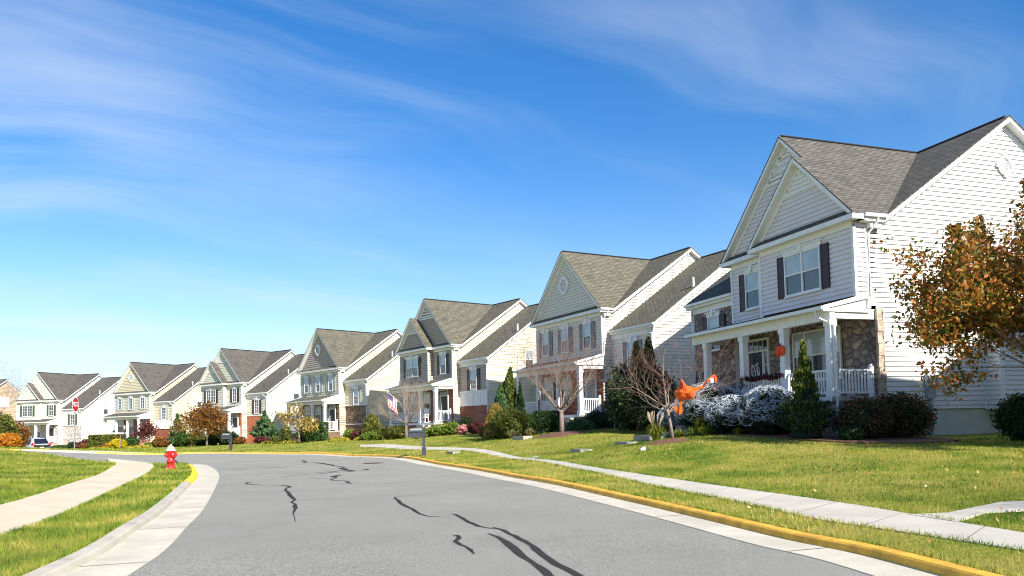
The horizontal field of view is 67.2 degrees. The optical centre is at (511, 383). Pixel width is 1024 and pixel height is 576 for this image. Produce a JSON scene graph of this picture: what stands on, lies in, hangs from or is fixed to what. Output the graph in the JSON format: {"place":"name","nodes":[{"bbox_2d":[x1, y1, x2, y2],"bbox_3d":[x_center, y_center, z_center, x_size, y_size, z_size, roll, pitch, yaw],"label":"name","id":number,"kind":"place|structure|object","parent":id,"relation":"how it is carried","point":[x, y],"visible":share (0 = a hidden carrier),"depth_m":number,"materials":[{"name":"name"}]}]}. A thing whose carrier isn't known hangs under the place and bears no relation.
{"place":"outdoors","nodes":[
{"label":"outdoors","id":0,"kind":"place"},
{"bbox_2d":[0,458,153,533],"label":"pavement","id":1,"kind":"structure","parent":0,"point":[16,512],"depth_m":16.11,"materials":[{"name":"concrete"}]},
{"bbox_2d":[21,448,143,452],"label":"pavement","id":2,"kind":"structure","parent":0,"point":[89,451],"depth_m":43.87,"materials":[{"name":"concrete"}]},
{"bbox_2d":[72,397,78,449],"bbox_3d":[-25.279,2.398,44.587,0.062,3.246,0.831,-1,-4,-6],"label":"stop sign","id":3,"kind":"object","parent":2,"relation":"on","point":[75,404],"visible":0.99,"depth_m":44.57,"materials":[{"name":"metal"}]},
{"bbox_2d":[0,450,187,575],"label":"lawn","id":4,"kind":"structure","parent":0,"point":[31,531],"depth_m":13.64,"materials":[{"name":"green plant"}]},
{"bbox_2d":[164,444,176,468],"bbox_3d":[-12.281,2.612,27.757,0.419,0.880,0.417,0,-3,-14],"label":"fire hydrant","id":5,"kind":"object","parent":4,"relation":"on","point":[171,454],"visible":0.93,"depth_m":27.65,"materials":[{"name":"red metal"}]},
{"bbox_2d":[24,451,872,575],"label":"road","id":6,"kind":"structure","parent":0,"point":[363,522],"depth_m":10.43,"materials":[{"name":"grey asphalt"}]},
{"bbox_2d":[22,481,190,575],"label":"kerb","id":7,"kind":"structure","parent":6,"relation":"on","point":[96,549],"depth_m":9.55,"materials":[{"name":"grey concrete"}]},
{"bbox_2d":[62,464,218,575],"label":"gutter","id":8,"kind":"object","parent":6,"relation":"on","point":[141,545],"visible":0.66,"depth_m":10.66,"materials":[{"name":"concrete"}]},
{"bbox_2d":[185,464,197,483],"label":"kerb","id":9,"kind":"structure","parent":6,"relation":"on","point":[191,479],"depth_m":24.07,"materials":[{"name":"yellow paint"}]},
{"bbox_2d":[246,482,297,519],"bbox_3d":[-5.077,2.470,17.192,0.983,0.017,11.006,0,-3,-23],"label":"sealed crack","id":10,"kind":"object","parent":6,"relation":"on","point":[294,506],"visible":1,"depth_m":16.26,"materials":[{"name":"black asphalt"}]},
{"bbox_2d":[13,450,939,575],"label":"gutter","id":11,"kind":"object","parent":6,"relation":"on","point":[869,565],"visible":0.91,"depth_m":9.75,"materials":[{"name":"concrete"}]},
{"bbox_2d":[9,449,1003,575],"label":"kerb","id":12,"kind":"structure","parent":6,"relation":"on","point":[928,564],"depth_m":9.66,"materials":[{"name":"yellow paint"}]},
{"bbox_2d":[490,534,553,575],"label":"sealed crack","id":13,"kind":"object","parent":6,"relation":"on","point":[517,551],"visible":1,"depth_m":8.30,"materials":[{"name":"black asphalt"}]},
{"bbox_2d":[492,527,582,575],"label":"sealed crack","id":14,"kind":"object","parent":6,"relation":"on","point":[541,553],"visible":1,"depth_m":8.27,"materials":[{"name":"black asphalt"}]},
{"bbox_2d":[0,0,1023,389],"label":"sky","id":15,"kind":"structure","parent":0,"point":[182,181],"materials":[{"name":"blue"}]},
{"bbox_2d":[1,429,1023,575],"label":"lawn","id":16,"kind":"structure","parent":0,"point":[782,472],"depth_m":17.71,"materials":[{"name":"green plant"}]},
{"bbox_2d":[0,379,19,420],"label":"house","id":17,"kind":"structure","parent":16,"relation":"on","point":[8,410],"depth_m":122.87,"materials":[{"name":"concrete"}]},
{"bbox_2d":[0,411,21,435],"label":"shrub","id":18,"kind":"object","parent":16,"relation":"on","point":[8,424],"visible":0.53,"depth_m":59.62,"materials":[{"name":"green plant"}]},
{"bbox_2d":[0,432,22,446],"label":"shrub","id":19,"kind":"object","parent":16,"relation":"on","point":[9,439],"visible":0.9,"depth_m":57.50,"materials":[{"name":"orange plant"}]},
{"bbox_2d":[0,356,40,413],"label":"bare tree","id":20,"kind":"object","parent":16,"relation":"on","point":[8,386],"visible":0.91,"depth_m":62.49,"materials":[{"name":"brown plant"}]},
{"bbox_2d":[15,420,33,447],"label":"shrub","id":21,"kind":"object","parent":16,"relation":"on","point":[24,436],"visible":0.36,"depth_m":62.93,"materials":[{"name":"orange plant"}]},
{"bbox_2d":[26,438,51,447],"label":"parked car","id":22,"kind":"object","parent":16,"relation":"on","point":[39,442],"visible":0.26,"depth_m":79.54,"materials":[{"name":"paint"}]},
{"bbox_2d":[13,372,120,445],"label":"house","id":23,"kind":"structure","parent":16,"relation":"on","point":[45,410],"depth_m":109.48,"materials":[{"name":"beige"}]},
{"bbox_2d":[22,404,32,416],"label":"window","id":24,"kind":"structure","parent":23,"relation":"in","point":[26,408],"depth_m":109.62,"materials":[{"name":"white glass"}]},
{"bbox_2d":[87,434,126,447],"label":"hedge","id":25,"kind":"object","parent":16,"relation":"on","point":[95,440],"visible":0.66,"depth_m":83.17,"materials":[{"name":"green plant"}]},
{"bbox_2d":[108,438,126,448],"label":"shrub","id":26,"kind":"object","parent":16,"relation":"on","point":[114,443],"visible":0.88,"depth_m":75.42,"materials":[{"name":"yellow plant"}]},
{"bbox_2d":[128,420,159,442],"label":"plum tree","id":27,"kind":"object","parent":16,"relation":"on","point":[146,430],"visible":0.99,"depth_m":83.48,"materials":[{"name":"red plant"}]},
{"bbox_2d":[101,362,205,444],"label":"house","id":28,"kind":"structure","parent":16,"relation":"on","point":[159,395],"depth_m":100.82,"materials":[{"name":"beige"}]},
{"bbox_2d":[151,437,169,446],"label":"shrub","id":29,"kind":"object","parent":16,"relation":"on","point":[161,442],"visible":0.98,"depth_m":78.38,"materials":[{"name":"orange plant"}]},
{"bbox_2d":[167,413,186,446],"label":"conifer","id":30,"kind":"object","parent":16,"relation":"on","point":[173,435],"visible":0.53,"depth_m":79.48,"materials":[{"name":"green plant"}]},
{"bbox_2d":[174,433,190,446],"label":"shrub","id":31,"kind":"object","parent":16,"relation":"on","point":[182,439],"visible":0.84,"depth_m":78.45,"materials":[{"name":"green plant"}]},
{"bbox_2d":[187,431,205,445],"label":"shrub","id":32,"kind":"object","parent":16,"relation":"on","point":[192,440],"visible":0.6,"depth_m":77.41,"materials":[{"name":"green plant"}]},
{"bbox_2d":[172,399,233,445],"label":"autumn tree","id":33,"kind":"object","parent":16,"relation":"on","point":[209,419],"visible":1,"depth_m":71.20,"materials":[{"name":"orange plant"}]},
{"bbox_2d":[215,430,238,444],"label":"shrub","id":34,"kind":"object","parent":16,"relation":"on","point":[223,441],"visible":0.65,"depth_m":75.39,"materials":[{"name":"green plant"}]},
{"bbox_2d":[192,348,303,443],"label":"house","id":35,"kind":"structure","parent":16,"relation":"on","point":[245,388],"depth_m":87.62,"materials":[{"name":"beige"}]},
{"bbox_2d":[205,388,215,403],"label":"window","id":36,"kind":"structure","parent":35,"relation":"in","point":[211,392],"depth_m":89.10,"materials":[{"name":"white glass"}]},
{"bbox_2d":[279,425,292,440],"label":"shrub","id":37,"kind":"object","parent":16,"relation":"on","point":[287,435],"visible":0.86,"depth_m":68.59,"materials":[{"name":"green plant"}]},
{"bbox_2d":[267,402,321,442],"bbox_3d":[-17.651,3.177,62.724,4.336,3.510,3.961,-1,-3,0],"label":"autumn tree","id":38,"kind":"object","parent":16,"relation":"on","point":[307,426],"visible":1,"depth_m":62.55,"materials":[{"name":"yellow plant"}]},
{"bbox_2d":[305,421,328,441],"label":"shrub","id":39,"kind":"object","parent":16,"relation":"on","point":[321,433],"visible":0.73,"depth_m":64.76,"materials":[{"name":"green plant"}]},
{"bbox_2d":[283,328,403,439],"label":"house","id":40,"kind":"structure","parent":16,"relation":"on","point":[337,370],"depth_m":73.87,"materials":[{"name":"beige"}]},
{"bbox_2d":[379,425,394,438],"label":"shrub","id":41,"kind":"object","parent":16,"relation":"on","point":[383,431],"visible":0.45,"depth_m":55.50,"materials":[{"name":"green plant"}]},
{"bbox_2d":[388,424,410,438],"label":"shrub","id":42,"kind":"object","parent":16,"relation":"on","point":[396,431],"visible":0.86,"depth_m":52.94,"materials":[{"name":"green plant"}]},
{"bbox_2d":[368,367,431,437],"bbox_3d":[-7.659,1.273,52.611,4.879,5.100,5.061,-4,-4,40],"label":"bare tree","id":43,"kind":"object","parent":16,"relation":"on","point":[406,422],"visible":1,"depth_m":52.91,"materials":[{"name":"brown plant"}]},
{"bbox_2d":[407,425,426,455],"bbox_3d":[-4.080,2.447,33.131,0.780,1.375,0.320,-1,-3,2],"label":"mailbox","id":44,"kind":"object","parent":16,"relation":"on","point":[418,432],"visible":0.91,"depth_m":33.03,"materials":[{"name":"grey plastic"}]},
{"bbox_2d":[426,425,446,435],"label":"shrub","id":45,"kind":"object","parent":16,"relation":"on","point":[436,430],"visible":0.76,"depth_m":50.63,"materials":[{"name":"green plant"}]},
{"bbox_2d":[442,420,459,434],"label":"shrub","id":46,"kind":"object","parent":16,"relation":"on","point":[449,428],"visible":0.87,"depth_m":50.43,"materials":[{"name":"green plant"}]},
{"bbox_2d":[385,298,538,428],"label":"house","id":47,"kind":"structure","parent":16,"relation":"on","point":[441,343],"depth_m":60.41,"materials":[{"name":"beige"}]},
{"bbox_2d":[387,392,402,413],"bbox_3d":[-9.406,1.550,61.989,1.318,1.833,0.211,0,-3,-21],"label":"flag","id":48,"kind":"object","parent":47,"relation":"attached to","point":[392,402],"visible":0.85,"depth_m":61.88,"materials":[{"name":"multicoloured fabric"}]},
{"bbox_2d":[404,355,418,377],"bbox_3d":[-8.232,-1.433,63.251,0.150,1.810,2.220,1,-4,-37],"label":"window","id":49,"kind":"structure","parent":47,"relation":"in","point":[411,361],"depth_m":63.24,"materials":[{"name":"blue glass"}]},
{"bbox_2d":[423,392,430,413],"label":"window","id":50,"kind":"structure","parent":47,"relation":"in","point":[429,393],"depth_m":62.18,"materials":[{"name":"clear glass"}]},
{"bbox_2d":[439,351,446,374],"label":"window","id":51,"kind":"structure","parent":47,"relation":"in","point":[442,355],"depth_m":60.30,"materials":[{"name":"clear glass"}]},
{"bbox_2d":[468,366,477,389],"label":"window","id":52,"kind":"structure","parent":47,"relation":"in","point":[473,369],"depth_m":58.05,"materials":[{"name":"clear glass"}]},
{"bbox_2d":[466,421,483,433],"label":"shrub","id":53,"kind":"object","parent":16,"relation":"on","point":[473,427],"visible":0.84,"depth_m":49.07,"materials":[{"name":"red plant"}]},
{"bbox_2d":[482,403,502,438],"bbox_3d":[-0.868,2.001,41.449,1.545,2.047,1.532,-1,-3,0],"label":"weeping tree","id":54,"kind":"object","parent":16,"relation":"on","point":[494,408],"visible":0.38,"depth_m":41.18,"materials":[{"name":"yellow plant"}]},
{"bbox_2d":[493,384,508,409],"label":"cypress","id":55,"kind":"object","parent":16,"relation":"on","point":[500,399],"visible":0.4,"depth_m":43.84,"materials":[{"name":"green plant"}]},
{"bbox_2d":[488,405,530,437],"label":"shrub","id":56,"kind":"object","parent":16,"relation":"on","point":[506,420],"visible":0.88,"depth_m":39.38,"materials":[{"name":"green plant"}]},
{"bbox_2d":[522,412,542,435],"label":"shrub","id":57,"kind":"object","parent":16,"relation":"on","point":[534,423],"visible":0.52,"depth_m":39.77,"materials":[{"name":"green plant"}]},
{"bbox_2d":[531,431,587,438],"bbox_3d":[2.264,2.402,36.490,2.948,0.343,3.204,-1,-3,0],"label":"mulch ring","id":58,"kind":"object","parent":16,"relation":"on","point":[561,434],"visible":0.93,"depth_m":35.88,"materials":[{"name":"brown wood"}]},
{"bbox_2d":[476,309,627,431],"bbox_3d":[2.702,-0.713,36.873,7.326,6.300,6.888,-3,-4,30],"label":"bare tree","id":59,"kind":"object","parent":58,"relation":"on","point":[561,408],"visible":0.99,"depth_m":36.75,"materials":[{"name":"grey plant"}]},
{"bbox_2d":[513,247,730,431],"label":"house","id":60,"kind":"structure","parent":16,"relation":"on","point":[625,295],"depth_m":45.08,"materials":[{"name":"beige"}]},
{"bbox_2d":[540,328,549,356],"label":"window","id":61,"kind":"structure","parent":60,"relation":"in","point":[546,335],"depth_m":49.21,"materials":[{"name":"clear glass"}]},
{"bbox_2d":[543,377,553,404],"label":"window","id":62,"kind":"structure","parent":60,"relation":"in","point":[545,398],"depth_m":48.86,"materials":[{"name":"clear glass"}]},
{"bbox_2d":[559,324,569,353],"bbox_3d":[3.200,-2.762,47.110,0.150,1.820,1.040,0,-3,-28],"label":"window","id":63,"kind":"structure","parent":60,"relation":"in","point":[563,331],"depth_m":47.10,"materials":[{"name":"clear glass"}]},
{"bbox_2d":[561,374,571,403],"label":"window","id":64,"kind":"structure","parent":60,"relation":"in","point":[565,398],"depth_m":46.96,"materials":[{"name":"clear glass"}]},
{"bbox_2d":[581,318,591,349],"bbox_3d":[4.346,-2.904,44.953,0.150,1.820,1.040,0,-4,-28],"label":"window","id":65,"kind":"structure","parent":60,"relation":"in","point":[586,324],"depth_m":44.95,"materials":[{"name":"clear glass"}]},
{"bbox_2d":[587,379,595,413],"bbox_3d":[4.583,0.727,44.585,0.090,2.020,0.900,0,-3,-28],"label":"door","id":66,"kind":"structure","parent":60,"relation":"in","point":[590,392],"depth_m":44.60,"materials":[{"name":"metal"}]},
{"bbox_2d":[625,336,637,367],"bbox_3d":[6.549,-1.696,42.164,0.150,1.830,1.100,0,-4,-28],"label":"window","id":67,"kind":"structure","parent":60,"relation":"in","point":[630,341],"depth_m":42.34,"materials":[{"name":"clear glass"}]},
{"bbox_2d":[630,341,641,366],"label":"evergreen tree","id":68,"kind":"object","parent":16,"relation":"on","point":[636,350],"visible":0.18,"depth_m":36.49,"materials":[{"name":"green plant"}]},
{"bbox_2d":[601,356,679,430],"bbox_3d":[5.837,0.535,35.074,3.611,3.697,3.635,-1,-3,0],"label":"shrub","id":69,"kind":"object","parent":16,"relation":"on","point":[619,406],"visible":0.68,"depth_m":34.27,"materials":[{"name":"green plant"}]},
{"bbox_2d":[642,336,657,370],"bbox_3d":[6.352,-0.012,35.533,1.051,4.477,1.099,0,-3,-25],"label":"evergreen tree","id":70,"kind":"object","parent":16,"relation":"on","point":[648,345],"visible":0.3,"depth_m":35.49,"materials":[{"name":"green plant"}]},
{"bbox_2d":[630,385,675,431],"bbox_3d":[6.451,1.106,33.465,2.587,2.155,2.609,-1,-3,0],"label":"shrub","id":71,"kind":"object","parent":16,"relation":"on","point":[643,417],"visible":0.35,"depth_m":33.03,"materials":[{"name":"green plant"}]},
{"bbox_2d":[644,438,692,445],"bbox_3d":[5.211,1.935,25.839,1.719,0.227,1.772,-1,-3,0],"label":"mulch ring","id":72,"kind":"object","parent":16,"relation":"on","point":[669,441],"visible":0.94,"depth_m":25.43,"materials":[{"name":"brown wood"}]},
{"bbox_2d":[585,317,754,438],"bbox_3d":[5.522,-0.054,26.011,5.559,4.108,5.006,-2,-3,21],"label":"bare tree","id":73,"kind":"object","parent":72,"relation":"on","point":[666,408],"visible":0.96,"depth_m":26.02,"materials":[{"name":"grey plant"}]},
{"bbox_2d":[673,375,716,414],"bbox_3d":[5.918,0.341,24.783,1.486,1.299,0.480,-1,-3,0],"label":"cloth ghost","id":74,"kind":"object","parent":73,"relation":"hanging from","point":[683,392],"visible":0.98,"depth_m":24.82,"materials":[{"name":"orange fabric"}]},
{"bbox_2d":[561,433,1023,542],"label":"fallen leaves","id":75,"kind":"object","parent":16,"relation":"on","point":[870,473],"visible":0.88,"depth_m":16.16,"materials":[{"name":"brown plant"}]},
{"bbox_2d":[665,431,957,443],"bbox_3d":[9.312,1.809,27.398,4.282,0.521,13.048,0,-3,-21],"label":"mulch bed","id":76,"kind":"object","parent":16,"relation":"on","point":[894,440],"visible":0.27,"depth_m":22.84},
{"bbox_2d":[656,402,684,431],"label":"shrub","id":77,"kind":"object","parent":76,"relation":"on","point":[666,424],"visible":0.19,"depth_m":30.92,"materials":[{"name":"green plant"}]},
{"bbox_2d":[673,380,733,431],"bbox_3d":[7.604,0.986,29.415,2.885,2.240,2.910,-1,-3,0],"label":"shrub","id":78,"kind":"object","parent":76,"relation":"on","point":[693,408],"visible":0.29,"depth_m":28.82,"materials":[{"name":"white plant"}]},
{"bbox_2d":[656,382,792,426],"bbox_3d":[7.706,0.730,28.669,2.772,1.707,7.704,-1,-3,-13],"label":"fake cobweb","id":79,"kind":"object","parent":78,"relation":"on","point":[751,398],"visible":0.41,"depth_m":26.77},
{"bbox_2d":[692,415,715,434],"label":"shrub","id":80,"kind":"object","parent":76,"relation":"on","point":[700,423],"visible":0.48,"depth_m":28.14,"materials":[{"name":"green plant"}]},
{"bbox_2d":[699,392,747,433],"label":"shrub","id":81,"kind":"object","parent":76,"relation":"on","point":[721,422],"visible":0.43,"depth_m":27.12,"materials":[{"name":"white plant"}]},
{"bbox_2d":[736,383,792,434],"bbox_3d":[8.683,0.941,26.007,2.186,1.949,2.126,-3,-3,22],"label":"shrub","id":82,"kind":"object","parent":76,"relation":"on","point":[761,424],"visible":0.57,"depth_m":25.51,"materials":[{"name":"white plant"}]},
{"bbox_2d":[779,339,827,437],"bbox_3d":[9.058,0.154,24.007,1.367,3.162,1.462,-1,-3,0],"label":"evergreen shrub","id":83,"kind":"object","parent":76,"relation":"on","point":[802,371],"visible":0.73,"depth_m":23.87,"materials":[{"name":"green plant"}]},
{"bbox_2d":[773,380,835,437],"bbox_3d":[9.102,0.800,23.869,1.858,1.907,1.832,-1,-3,0],"label":"shrub","id":84,"kind":"object","parent":76,"relation":"on","point":[805,431],"visible":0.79,"depth_m":23.50,"materials":[{"name":"green plant"}]},
{"bbox_2d":[835,424,866,439],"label":"shrub","id":85,"kind":"object","parent":76,"relation":"on","point":[849,432],"visible":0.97,"depth_m":22.53,"materials":[{"name":"green plant"}]},
{"bbox_2d":[828,394,902,437],"bbox_3d":[10.702,1.073,23.481,1.952,1.554,2.015,-1,-3,0],"label":"shrub","id":86,"kind":"object","parent":76,"relation":"on","point":[871,417],"visible":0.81,"depth_m":22.97,"materials":[{"name":"green plant"}]},
{"bbox_2d":[874,391,937,437],"bbox_3d":[12.036,1.031,23.828,2.032,1.643,2.069,-3,-4,30],"label":"shrub","id":87,"kind":"object","parent":76,"relation":"on","point":[912,421],"visible":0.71,"depth_m":23.26,"materials":[{"name":"green plant"}]},
{"bbox_2d":[669,115,1023,435],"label":"house","id":88,"kind":"structure","parent":16,"relation":"on","point":[806,262],"depth_m":27.21,"materials":[{"name":"white"}]},
{"bbox_2d":[704,310,720,351],"bbox_3d":[8.899,-2.353,34.121,0.150,1.830,1.100,0,-3,-19],"label":"window","id":89,"kind":"structure","parent":88,"relation":"in","point":[712,317],"depth_m":34.10,"materials":[{"name":"clear glass"}]},
{"bbox_2d":[741,264,759,310],"bbox_3d":[9.700,-3.906,31.192,0.150,1.800,1.150,0,-3,-19],"label":"window","id":90,"kind":"structure","parent":88,"relation":"in","point":[751,273],"depth_m":31.21,"materials":[{"name":"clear glass"}]},
{"bbox_2d":[749,352,762,389],"bbox_3d":[9.978,-0.269,31.516,0.090,2.020,0.920,0,-3,-19],"label":"door","id":91,"kind":"structure","parent":88,"relation":"in","point":[756,357],"depth_m":31.57,"materials":[{"name":"metal"}]},
{"bbox_2d":[739,372,783,389],"bbox_3d":[9.199,-0.048,28.270,0.433,0.727,2.682,0,-3,-19],"label":"leaf garland","id":92,"kind":"object","parent":88,"relation":"attached to","point":[767,376],"visible":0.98,"depth_m":28.28,"materials":[{"name":"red plant"}]},
{"bbox_2d":[780,238,822,298],"bbox_3d":[10.392,-4.130,27.708,0.150,1.840,2.100,0,-3,-19],"label":"window","id":93,"kind":"structure","parent":88,"relation":"in","point":[802,262],"depth_m":27.66,"materials":[{"name":"clear glass"}]},
{"bbox_2d":[792,325,842,380],"bbox_3d":[11.106,-1.047,28.147,0.090,1.880,2.560,0,-3,-19],"label":"window","id":94,"kind":"structure","parent":88,"relation":"in","point":[814,340],"depth_m":28.15,"materials":[{"name":"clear glass"}]},
{"bbox_2d":[872,178,1023,404],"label":"autumn pear tree","id":95,"kind":"object","parent":16,"relation":"on","point":[992,306],"visible":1,"depth_m":19.64,"materials":[{"name":"orange plant"}]},
{"bbox_2d":[908,501,1023,521],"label":"walkway","id":96,"kind":"structure","parent":16,"relation":"on","point":[1010,506],"depth_m":10.18,"materials":[{"name":"concrete"}]},
{"bbox_2d":[989,391,1023,440],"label":"shrub","id":97,"kind":"object","parent":16,"relation":"on","point":[1009,417],"visible":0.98,"depth_m":21.31,"materials":[{"name":"green plant"}]},
{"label":"mulch bed","id":98,"kind":"structure","parent":16,"relation":"on","visible":0},
{"bbox_2d":[502,366,516,408],"bbox_3d":[-0.352,1.034,45.012,1.368,4.154,1.203,-1,-3,0],"label":"cypress","id":99,"kind":"object","parent":98,"relation":"on","point":[509,389],"visible":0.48,"depth_m":44.83,"materials":[{"name":"green plant"}]},
{"bbox_2d":[514,382,527,412],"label":"conifer","id":100,"kind":"object","parent":98,"relation":"on","point":[519,404],"visible":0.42,"depth_m":44.39,"materials":[{"name":"green plant"}]},
{"bbox_2d":[533,410,558,433],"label":"shrub","id":101,"kind":"object","parent":98,"relation":"on","point":[550,420],"visible":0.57,"depth_m":40.34,"materials":[{"name":"green plant"}]},
{"bbox_2d":[564,417,597,430],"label":"juniper","id":102,"kind":"object","parent":98,"relation":"on","point":[580,424],"visible":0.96,"depth_m":38.04,"materials":[{"name":"green plant"}]},
{"bbox_2d":[583,407,621,428],"bbox_3d":[4.476,2.062,39.390,2.286,1.763,2.361,-1,-3,0],"label":"juniper","id":103,"kind":"object","parent":98,"relation":"on","point":[598,418],"visible":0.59,"depth_m":38.81,"materials":[{"name":"green plant"}]},
{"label":"mulch bed","id":104,"kind":"structure","parent":16,"relation":"on","visible":0},
{"bbox_2d":[249,410,279,437],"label":"conifer","id":105,"kind":"object","parent":104,"relation":"on","point":[263,427],"visible":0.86,"depth_m":71.98,"materials":[{"name":"green plant"}]},
{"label":"mulch bed","id":106,"kind":"structure","parent":16,"relation":"on","visible":0},
{"bbox_2d":[360,413,381,433],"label":"bush","id":107,"kind":"object","parent":106,"relation":"on","point":[372,422],"visible":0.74,"depth_m":61.01,"materials":[{"name":"green plant"}]},
{"bbox_2d":[641,411,668,440],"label":"ornamental grass","id":108,"kind":"object","parent":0,"point":[656,431],"depth_m":28.60,"materials":[{"name":"green plant"}]},
{"bbox_2d":[360,444,1023,550],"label":"pavement","id":109,"kind":"structure","parent":0,"point":[903,521],"depth_m":10.95,"materials":[{"name":"concrete"}]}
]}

